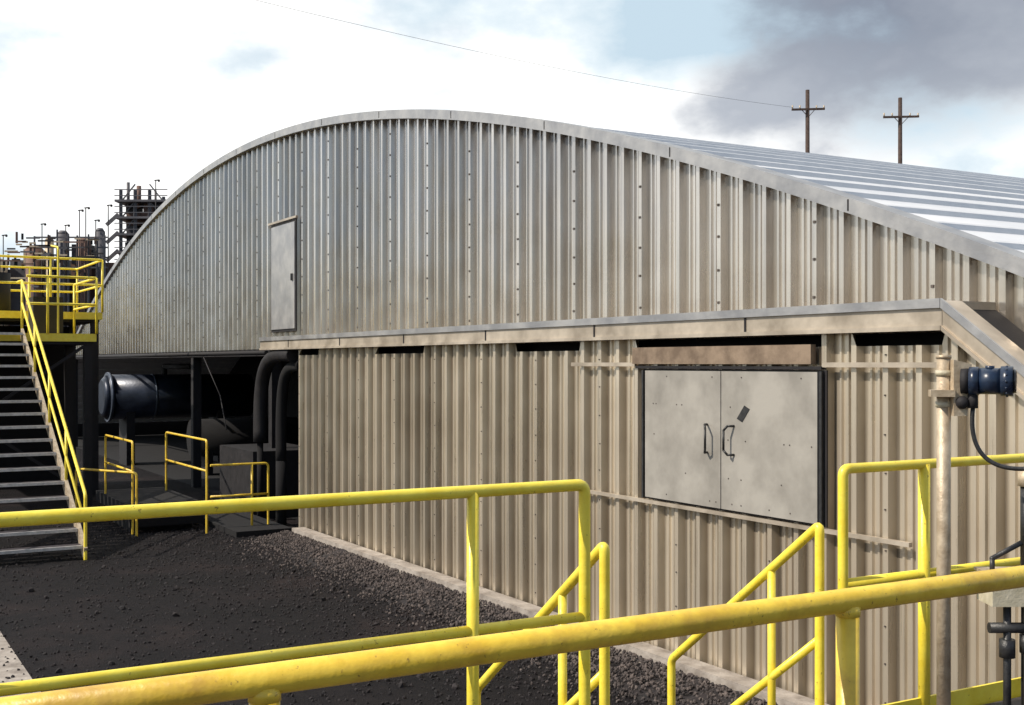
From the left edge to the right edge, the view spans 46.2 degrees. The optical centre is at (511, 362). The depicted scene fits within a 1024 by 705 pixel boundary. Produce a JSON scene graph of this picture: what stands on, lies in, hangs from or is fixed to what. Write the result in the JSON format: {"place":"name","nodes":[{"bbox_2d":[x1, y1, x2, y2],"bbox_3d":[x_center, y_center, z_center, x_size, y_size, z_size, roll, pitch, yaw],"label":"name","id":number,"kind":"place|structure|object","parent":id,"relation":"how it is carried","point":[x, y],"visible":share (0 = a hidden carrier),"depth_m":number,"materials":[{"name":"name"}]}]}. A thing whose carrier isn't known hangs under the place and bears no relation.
{"place":"outdoors","nodes":[
{"label":"outdoors","id":0,"kind":"place"},
{"bbox_2d":[0,632,40,696],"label":"concrete pavement","id":1,"kind":"structure","parent":0,"point":[12,665],"depth_m":11.81,"materials":[{"name":"beige concrete"}]},
{"bbox_2d":[105,182,167,261],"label":"process tower","id":2,"kind":"structure","parent":0,"point":[139,212],"depth_m":99.93,"materials":[{"name":"metal"}]},
{"bbox_2d":[0,448,655,704],"bbox_3d":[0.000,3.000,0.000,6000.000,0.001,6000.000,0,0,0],"label":"ground","id":3,"kind":"structure","parent":0,"point":[47,643],"depth_m":14.49,"materials":[{"name":"soil"}]},
{"bbox_2d":[2,234,7,325],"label":"light mast","id":4,"kind":"object","parent":3,"relation":"on","point":[5,235],"visible":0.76,"depth_m":95.97,"materials":[{"name":"metal"}]},
{"bbox_2d":[41,223,45,296],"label":"light mast","id":5,"kind":"object","parent":3,"relation":"on","point":[42,224],"visible":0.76,"depth_m":95.98,"materials":[{"name":"metal"}]},
{"bbox_2d":[0,279,87,559],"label":"metal staircase","id":6,"kind":"structure","parent":3,"relation":"on","point":[45,413],"depth_m":20.12,"materials":[{"name":"metal"}]},
{"bbox_2d":[0,245,103,507],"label":"access platform","id":7,"kind":"structure","parent":3,"relation":"on","point":[60,350],"depth_m":27.41,"materials":[{"name":"yellow paint"}]},
{"bbox_2d":[0,272,62,332],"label":"process equipment","id":8,"kind":"object","parent":7,"relation":"on","point":[39,312],"visible":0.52,"depth_m":25.47,"materials":[{"name":"metal"}]},
{"bbox_2d":[0,228,113,332],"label":"industrial plant","id":9,"kind":"object","parent":3,"relation":"on","point":[87,246],"visible":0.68,"depth_m":96.47,"materials":[{"name":"metal"}]},
{"bbox_2d":[64,224,69,326],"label":"light mast","id":10,"kind":"object","parent":3,"relation":"on","point":[68,225],"visible":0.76,"depth_m":95.95,"materials":[{"name":"metal"}]},
{"bbox_2d":[78,209,83,326],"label":"light mast","id":11,"kind":"object","parent":3,"relation":"on","point":[82,210],"visible":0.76,"depth_m":95.96,"materials":[{"name":"metal"}]},
{"bbox_2d":[84,207,89,311],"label":"light mast","id":12,"kind":"object","parent":3,"relation":"on","point":[85,251],"visible":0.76,"depth_m":95.95,"materials":[{"name":"metal"}]},
{"bbox_2d":[94,219,99,276],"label":"light mast","id":13,"kind":"object","parent":3,"relation":"on","point":[98,220],"visible":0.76,"depth_m":95.96,"materials":[{"name":"metal"}]},
{"bbox_2d":[107,204,112,272],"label":"light mast","id":14,"kind":"object","parent":3,"relation":"on","point":[110,205],"visible":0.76,"depth_m":95.97,"materials":[{"name":"metal"}]},
{"bbox_2d":[154,179,159,210],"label":"light mast","id":15,"kind":"object","parent":3,"relation":"on","point":[158,180],"visible":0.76,"depth_m":95.96,"materials":[{"name":"metal"}]},
{"bbox_2d":[75,431,268,535],"bbox_3d":[-6.691,2.170,22.149,4.112,1.661,2.464,0,0,44],"label":"pipe railing","id":16,"kind":"object","parent":3,"relation":"on","point":[136,495],"visible":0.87,"depth_m":21.58,"materials":[{"name":"yellow metal"}]},
{"bbox_2d":[76,348,318,519],"bbox_3d":[-8.465,1.300,36.162,6.900,3.400,31.300,0,0,-30],"label":"open bay","id":17,"kind":"object","parent":3,"relation":"on","point":[149,446],"visible":0.21,"depth_m":38.46,"materials":[{"name":"metal"}]},
{"bbox_2d":[76,350,267,429],"bbox_3d":[-10.057,0.582,32.587,0.392,1.654,21.500,0,0,-30],"label":"pipe run","id":18,"kind":"object","parent":17,"relation":"attached to","point":[237,353],"visible":0.94,"depth_m":27.03,"materials":[{"name":"metal"}]},
{"bbox_2d":[99,364,298,475],"bbox_3d":[-8.805,1.510,34.584,4.552,2.981,6.306,0,0,-37],"label":"horizontal tank","id":19,"kind":"object","parent":17,"relation":"on","point":[126,400],"visible":0.79,"depth_m":35.30,"materials":[{"name":"metal"}]},
{"bbox_2d":[202,443,298,537],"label":"concrete plinth","id":20,"kind":"structure","parent":3,"relation":"on","point":[235,479],"depth_m":23.24,"materials":[{"name":"concrete"}]},
{"bbox_2d":[253,349,298,525],"bbox_3d":[-4.293,1.356,22.048,0.348,3.289,2.088,0,0,-30],"label":"curved duct","id":21,"kind":"object","parent":3,"relation":"on","point":[271,359],"visible":0.94,"depth_m":22.07,"materials":[{"name":"metal"}]},
{"bbox_2d":[0,521,662,704],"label":"loose stones","id":22,"kind":"object","parent":3,"relation":"on","point":[401,684],"visible":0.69,"depth_m":14.98,"materials":[{"name":"black gravel"}]},
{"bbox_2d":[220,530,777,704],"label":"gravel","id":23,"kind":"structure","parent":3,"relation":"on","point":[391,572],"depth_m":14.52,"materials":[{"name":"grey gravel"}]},
{"bbox_2d":[76,119,1023,354],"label":"gable wall","id":24,"kind":"structure","parent":3,"relation":"on","point":[766,247],"depth_m":16.19,"materials":[{"name":"grey metal"}]},
{"bbox_2d":[268,215,297,332],"bbox_3d":[-4.412,-1.675,23.029,0.068,2.150,1.600,0,0,-30],"label":"gable door","id":25,"kind":"structure","parent":24,"relation":"in","point":[283,276],"depth_m":22.91,"materials":[{"name":"grey metal"}]},
{"bbox_2d":[99,133,933,703],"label":"wall fasteners","id":26,"kind":"object","parent":24,"relation":"attached to","point":[469,297],"depth_m":16.48,"materials":[{"name":"grey metal"}]},
{"bbox_2d":[76,109,1023,333],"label":"arch trim","id":27,"kind":"structure","parent":24,"relation":"attached to","point":[1008,259],"depth_m":12.04,"materials":[{"name":"metal"}]},
{"bbox_2d":[78,127,1023,423],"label":"roof","id":28,"kind":"structure","parent":24,"relation":"on","point":[986,207],"depth_m":13.51,"materials":[{"name":"grey metal"}]},
{"bbox_2d":[259,298,1023,400],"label":"eave cap","id":29,"kind":"object","parent":24,"relation":"attached to","point":[983,334],"visible":0.98,"depth_m":10.55,"materials":[{"name":"metal"}]},
{"bbox_2d":[292,527,828,704],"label":"concrete kerb","id":30,"kind":"structure","parent":3,"relation":"on","point":[717,675],"depth_m":13.58,"materials":[{"name":"beige concrete"}]},
{"bbox_2d":[316,332,944,354],"bbox_3d":[0.622,1.380,14.013,0.530,3.240,16.450,0,0,-30],"label":"wall lining","id":31,"kind":"object","parent":3,"relation":"on","point":[908,339],"depth_m":11.21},
{"bbox_2d":[479,523,824,704],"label":"stair handrail","id":32,"kind":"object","parent":3,"relation":"on","point":[600,551],"depth_m":5.67,"materials":[{"name":"yellow metal"}]},
{"bbox_2d":[299,333,1023,704],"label":"wall","id":33,"kind":"structure","parent":3,"relation":"on","point":[361,409],"depth_m":12.49,"materials":[{"name":"beige metal"}]},
{"bbox_2d":[641,369,827,527],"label":"hatch doors","id":34,"kind":"structure","parent":33,"relation":"attached to","point":[752,442],"depth_m":10.77,"materials":[{"name":"metal"}]},
{"bbox_2d":[571,344,935,546],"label":"wall girts","id":35,"kind":"structure","parent":33,"relation":"attached to","point":[780,354],"depth_m":10.74,"materials":[{"name":"metal"}]},
{"bbox_2d":[791,90,824,152],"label":"utility pole","id":36,"kind":"object","parent":3,"relation":"on","point":[807,108],"visible":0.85,"depth_m":79.88,"materials":[{"name":"brown wood"}]},
{"bbox_2d":[257,0,786,106],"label":"overhead wire","id":37,"kind":"object","parent":36,"relation":"attached to","point":[505,57],"visible":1,"depth_m":57.71,"materials":[{"name":"metal"}]},
{"bbox_2d":[883,97,918,163],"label":"utility pole","id":38,"kind":"object","parent":3,"relation":"on","point":[899,117],"visible":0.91,"depth_m":80.88,"materials":[{"name":"brown wood"}]},
{"bbox_2d":[983,697,1020,704],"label":"walkway deck","id":39,"kind":"structure","parent":3,"relation":"on","point":[1016,701],"depth_m":6.01,"materials":[{"name":"metal"}]},
{"bbox_2d":[0,479,589,704],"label":"pipe railing","id":40,"kind":"object","parent":39,"relation":"on","point":[472,494],"visible":0.97,"depth_m":4.32,"materials":[{"name":"yellow metal"}]},
{"bbox_2d":[0,565,1023,704],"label":"pipe railing","id":41,"kind":"object","parent":39,"relation":"on","point":[265,684],"visible":1,"depth_m":2.08,"materials":[{"name":"yellow metal"}]},
{"bbox_2d":[838,453,1023,704],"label":"pipe railing","id":42,"kind":"object","parent":39,"relation":"on","point":[984,694],"visible":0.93,"depth_m":5.79,"materials":[{"name":"yellow metal"}]},
{"bbox_2d":[928,355,1023,704],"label":"pressure transmitter","id":43,"kind":"object","parent":39,"relation":"on","point":[961,386],"visible":1,"depth_m":5.36,"materials":[{"name":"metal"}]},
{"bbox_2d":[974,471,1023,704],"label":"instrument stand","id":44,"kind":"object","parent":39,"relation":"on","point":[1006,600],"visible":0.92,"depth_m":5.29,"materials":[{"name":"metal"}]},
{"bbox_2d":[0,0,1023,269],"label":"sky","id":45,"kind":"structure","parent":0,"point":[97,97],"materials":[{"name":"white"}]}
]}

